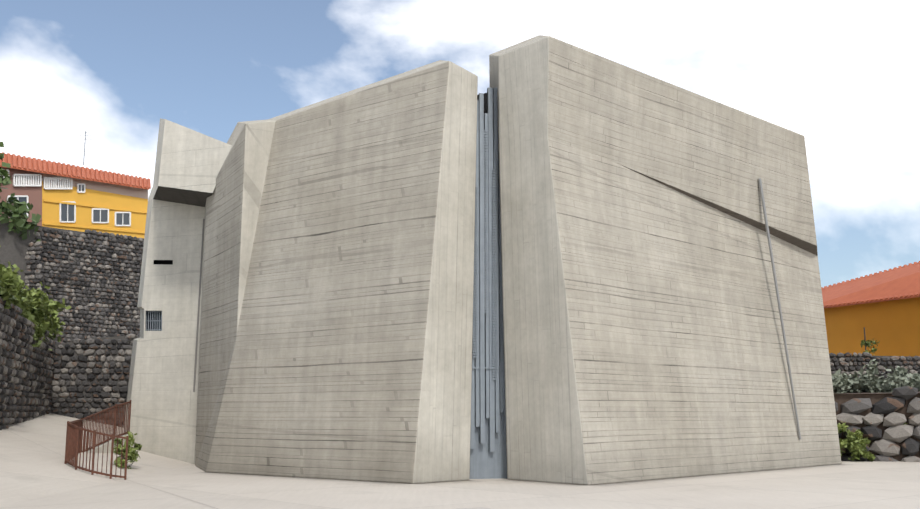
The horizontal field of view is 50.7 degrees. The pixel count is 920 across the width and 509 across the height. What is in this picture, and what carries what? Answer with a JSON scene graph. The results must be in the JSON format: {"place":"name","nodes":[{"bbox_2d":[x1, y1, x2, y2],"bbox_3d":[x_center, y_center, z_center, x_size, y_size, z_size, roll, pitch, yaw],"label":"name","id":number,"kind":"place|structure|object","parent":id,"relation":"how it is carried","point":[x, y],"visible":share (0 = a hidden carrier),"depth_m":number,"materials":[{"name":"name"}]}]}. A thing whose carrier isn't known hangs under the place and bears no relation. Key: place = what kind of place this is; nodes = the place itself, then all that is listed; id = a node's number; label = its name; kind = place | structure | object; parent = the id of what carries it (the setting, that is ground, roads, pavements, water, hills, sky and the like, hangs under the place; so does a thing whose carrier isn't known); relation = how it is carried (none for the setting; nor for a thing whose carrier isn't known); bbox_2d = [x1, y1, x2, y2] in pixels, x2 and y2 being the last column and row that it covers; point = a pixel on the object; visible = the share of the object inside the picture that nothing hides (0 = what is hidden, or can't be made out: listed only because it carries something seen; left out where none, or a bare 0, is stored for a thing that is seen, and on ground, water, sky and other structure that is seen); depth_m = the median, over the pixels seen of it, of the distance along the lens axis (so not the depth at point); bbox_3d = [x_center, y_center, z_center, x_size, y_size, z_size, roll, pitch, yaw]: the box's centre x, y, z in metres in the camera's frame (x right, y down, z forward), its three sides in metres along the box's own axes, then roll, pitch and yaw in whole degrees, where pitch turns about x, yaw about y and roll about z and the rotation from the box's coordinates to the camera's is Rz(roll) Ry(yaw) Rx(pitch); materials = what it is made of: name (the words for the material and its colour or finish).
{"place":"outdoors","nodes":[
{"label":"outdoors","id":0,"kind":"place"},
{"bbox_2d":[0,167,41,225],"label":"house wall","id":1,"kind":"structure","parent":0,"point":[34,194],"depth_m":57.64,"materials":[{"name":"paint"}]},
{"bbox_2d":[7,195,28,215],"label":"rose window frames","id":2,"kind":"structure","parent":1,"relation":"in","point":[17,196],"depth_m":57.31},
{"bbox_2d":[9,197,26,213],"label":"window pane","id":3,"kind":"structure","parent":2,"relation":"in","point":[21,199],"depth_m":57.37,"materials":[{"name":"glass"}]},
{"bbox_2d":[0,169,41,186],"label":"balcony railing","id":4,"kind":"object","parent":1,"relation":"attached to","point":[27,180],"visible":0.83,"depth_m":57.62,"materials":[{"name":"white metal"}]},
{"bbox_2d":[0,461,919,508],"bbox_3d":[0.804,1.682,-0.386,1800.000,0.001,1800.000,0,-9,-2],"label":"ground","id":5,"kind":"structure","parent":0,"point":[867,485],"depth_m":21.49,"materials":[{"name":"concrete"}]},
{"bbox_2d":[0,413,191,505],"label":"ramp slab","id":6,"kind":"structure","parent":5,"relation":"on","point":[32,460],"depth_m":26.98,"materials":[{"name":"concrete"}]},
{"bbox_2d":[0,221,143,342],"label":"stone wall","id":7,"kind":"structure","parent":6,"relation":"on","point":[13,247],"depth_m":51.47,"materials":[{"name":"grey stone"}]},
{"bbox_2d":[0,142,41,242],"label":"tree","id":8,"kind":"object","parent":7,"relation":"attached to","point":[18,209],"depth_m":50.00,"materials":[{"name":"green plant"}]},
{"bbox_2d":[30,227,143,343],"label":"wall stones","id":9,"kind":"object","parent":7,"relation":"attached to","point":[45,235],"visible":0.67,"depth_m":52.68,"materials":[{"name":"grey stone"}]},
{"bbox_2d":[49,335,135,424],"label":"stone wall","id":10,"kind":"structure","parent":6,"relation":"on","point":[87,361],"depth_m":43.28,"materials":[{"name":"grey stone"}]},
{"bbox_2d":[49,333,139,427],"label":"low wall stones","id":11,"kind":"object","parent":10,"relation":"attached to","point":[89,389],"visible":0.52,"depth_m":43.19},
{"bbox_2d":[42,181,147,237],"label":"yellow house","id":12,"kind":"structure","parent":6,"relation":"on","point":[50,212],"depth_m":60.85,"materials":[{"name":"paint"}]},
{"bbox_2d":[43,177,72,189],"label":"balcony railing","id":13,"kind":"object","parent":12,"relation":"attached to","point":[60,183],"visible":0.98,"depth_m":59.09,"materials":[{"name":"white metal"}]},
{"bbox_2d":[0,152,150,189],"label":"house roofs","id":14,"kind":"structure","parent":12,"relation":"on","point":[19,162],"depth_m":60.89,"materials":[{"name":"tile"}]},
{"bbox_2d":[79,131,89,164],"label":"roof antennas","id":15,"kind":"object","parent":14,"relation":"on","point":[84,145],"visible":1,"depth_m":63.42,"materials":[{"name":"metal"}]},
{"bbox_2d":[43,199,146,233],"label":"yellow house cornices","id":16,"kind":"object","parent":12,"relation":"attached to","point":[86,205],"visible":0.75,"depth_m":60.67,"materials":[{"name":"yellow paint"}]},
{"bbox_2d":[59,183,130,225],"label":"window frames","id":17,"kind":"structure","parent":12,"relation":"in","point":[81,191],"depth_m":60.62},
{"bbox_2d":[61,185,128,224],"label":"window panes","id":18,"kind":"structure","parent":17,"relation":"in","point":[96,215],"depth_m":60.91,"materials":[{"name":"grey glass"}]},
{"bbox_2d":[42,173,147,198],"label":"house attic","id":19,"kind":"object","parent":12,"relation":"on","point":[120,189],"depth_m":61.94,"materials":[{"name":"paint"}]},
{"bbox_2d":[81,400,130,451],"bbox_3d":[-11.464,5.565,31.445,0.094,1.731,2.922,-2,-9,11],"label":"metal railing","id":20,"kind":"object","parent":6,"relation":"on","point":[114,423],"visible":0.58,"depth_m":31.60,"materials":[{"name":"brown metal"}]},
{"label":"stone wall","id":21,"kind":"object","parent":6,"relation":"on","visible":0},
{"bbox_2d":[0,297,55,429],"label":"wall stones","id":22,"kind":"object","parent":21,"relation":"attached to","point":[18,351],"visible":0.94,"depth_m":35.12,"materials":[{"name":"grey stone"}]},
{"bbox_2d":[0,246,70,350],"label":"bushes","id":23,"kind":"object","parent":21,"relation":"on","point":[35,308],"visible":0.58,"depth_m":37.61,"materials":[{"name":"green plant"}]},
{"bbox_2d":[64,418,128,479],"bbox_3d":[-10.726,5.450,27.516,1.210,1.611,5.281,6,-11,-34],"label":"metal railing","id":24,"kind":"object","parent":5,"relation":"on","point":[73,439],"visible":0.92,"depth_m":25.72,"materials":[{"name":"brown metal"}]},
{"bbox_2d":[85,434,130,452],"bbox_3d":[-11.464,6.490,31.295,0.240,1.347,2.875,-2,-9,11],"label":"fence upstand","id":25,"kind":"object","parent":5,"relation":"on","point":[106,444],"visible":0.12,"depth_m":31.25,"materials":[{"name":"concrete"}]},
{"bbox_2d":[113,430,141,468],"bbox_3d":[-9.834,5.848,28.443,0.949,1.375,1.154,0,-9,-2],"label":"shrub by fence","id":26,"kind":"object","parent":5,"relation":"on","point":[133,454],"depth_m":28.50,"materials":[{"name":"green plant"}]},
{"bbox_2d":[125,199,204,463],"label":"concrete wall","id":27,"kind":"structure","parent":5,"relation":"on","point":[161,395],"depth_m":34.80,"materials":[{"name":"grey concrete"}]},
{"bbox_2d":[145,312,160,330],"bbox_3d":[-11.193,2.417,35.486,0.774,0.769,0.013,-3,-10,19],"label":"window pane","id":28,"kind":"object","parent":27,"relation":"attached to","point":[154,318],"depth_m":35.48,"materials":[{"name":"glass"}]},
{"bbox_2d":[145,311,161,330],"bbox_3d":[-11.108,2.401,35.233,0.764,0.764,0.045,-3,-10,19],"label":"window grille","id":29,"kind":"object","parent":27,"relation":"attached to","point":[152,320],"visible":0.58,"depth_m":35.22,"materials":[{"name":"metal"}]},
{"bbox_2d":[154,260,172,264],"bbox_3d":[-10.986,0.286,35.932,0.865,0.217,0.003,-3,-10,19],"label":"slot window","id":30,"kind":"structure","parent":27,"relation":"attached to","point":[167,262],"depth_m":35.91,"materials":[{"name":"black"}]},
{"bbox_2d":[148,118,231,206],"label":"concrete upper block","id":31,"kind":"structure","parent":27,"relation":"on","point":[189,163],"depth_m":33.10,"materials":[{"name":"grey concrete"}]},
{"bbox_2d":[193,219,204,391],"bbox_3d":[-9.290,1.766,34.580,0.082,6.224,0.126,-5,-11,29],"label":"tower joint","id":32,"kind":"object","parent":27,"relation":"attached to","point":[198,307],"visible":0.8,"depth_m":34.55,"materials":[{"name":"grey"}]},
{"bbox_2d":[126,479,217,508],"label":"paving joint lines","id":33,"kind":"object","parent":5,"relation":"on","point":[176,495],"visible":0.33,"depth_m":20.65,"materials":[{"name":"grey concrete"}]},
{"bbox_2d":[195,60,477,483],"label":"concrete building wall","id":34,"kind":"structure","parent":5,"relation":"on","point":[336,327],"depth_m":26.88,"materials":[{"name":"concrete"}]},
{"bbox_2d":[474,93,486,365],"bbox_3d":[0.777,0.793,27.927,1.473,11.609,0.001,2,-10,-15],"label":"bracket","id":35,"kind":"object","parent":34,"relation":"attached to","point":[485,102],"depth_m":28.77,"materials":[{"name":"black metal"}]},
{"bbox_2d":[470,87,506,478],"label":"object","id":36,"kind":"object","parent":34,"relation":"attached to","point":[488,456],"visible":0.79,"depth_m":26.56,"materials":[{"name":"metal"}]},
{"bbox_2d":[456,507,490,508],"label":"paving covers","id":37,"kind":"object","parent":5,"relation":"on","point":[474,508],"visible":1,"depth_m":17.80,"materials":[{"name":"beige concrete"}]},
{"bbox_2d":[201,464,833,485],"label":"contact grime bands","id":38,"kind":"object","parent":5,"relation":"on","point":[541,482],"visible":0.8,"depth_m":25.25,"materials":[{"name":"grey concrete"}]},
{"bbox_2d":[489,35,841,484],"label":"concrete building wall","id":39,"kind":"structure","parent":5,"relation":"on","point":[643,336],"depth_m":27.48,"materials":[{"name":"concrete"}]},
{"bbox_2d":[758,178,800,439],"bbox_3d":[10.582,1.746,32.213,1.280,8.645,0.091,5,-10,-26],"label":"cross vertical bar","id":40,"kind":"object","parent":39,"relation":"attached to","point":[776,289],"visible":1,"depth_m":32.21,"materials":[{"name":"metal"}]},
{"bbox_2d":[837,421,907,461],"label":"rockery plants","id":41,"kind":"object","parent":5,"relation":"on","point":[854,448],"visible":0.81,"depth_m":35.30,"materials":[{"name":"green plant"}]},
{"bbox_2d":[834,393,919,460],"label":"backing rock","id":42,"kind":"object","parent":5,"relation":"on","point":[839,399],"depth_m":36.07,"materials":[{"name":"stone"}]},
{"bbox_2d":[835,386,919,461],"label":"wall stones","id":43,"kind":"object","parent":5,"relation":"on","point":[885,447],"visible":0.56,"depth_m":35.56,"materials":[{"name":"grey stone"}]},
{"bbox_2d":[0,0,919,287],"label":"sky","id":44,"kind":"structure","parent":0,"point":[843,76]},
{"bbox_2d":[833,392,919,393],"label":"coping","id":45,"kind":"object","parent":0,"point":[865,393],"depth_m":36.85,"materials":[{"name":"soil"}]},
{"bbox_2d":[824,297,919,355],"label":"ochre house","id":46,"kind":"structure","parent":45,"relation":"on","point":[892,327],"depth_m":50.12,"materials":[{"name":"paint"}]},
{"bbox_2d":[821,261,919,307],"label":"tiled roof","id":47,"kind":"structure","parent":46,"relation":"on","point":[898,283],"depth_m":51.47,"materials":[{"name":"tile"}]},
{"bbox_2d":[829,352,919,378],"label":"wall stones","id":48,"kind":"object","parent":45,"relation":"on","point":[867,359],"visible":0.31,"depth_m":45.13,"materials":[{"name":"grey stone"}]},
{"bbox_2d":[829,355,919,378],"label":"stone wall","id":49,"kind":"structure","parent":45,"relation":"on","point":[886,365],"depth_m":45.09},
{"bbox_2d":[860,327,879,352],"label":"sapling","id":50,"kind":"object","parent":49,"relation":"on","point":[868,344],"depth_m":46.88,"materials":[{"name":"green plant"}]},
{"bbox_2d":[831,359,919,393],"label":"grey bushes","id":51,"kind":"object","parent":45,"relation":"on","point":[846,383],"visible":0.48,"depth_m":37.70,"materials":[{"name":"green plant"}]},
{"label":"stone wall return","id":52,"kind":"object","parent":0,"visible":0},
{"bbox_2d":[23,241,42,292],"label":"stone wall stones","id":53,"kind":"object","parent":52,"relation":"attached to","point":[34,268],"visible":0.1,"depth_m":49.87,"materials":[{"name":"grey stone"}]}
]}

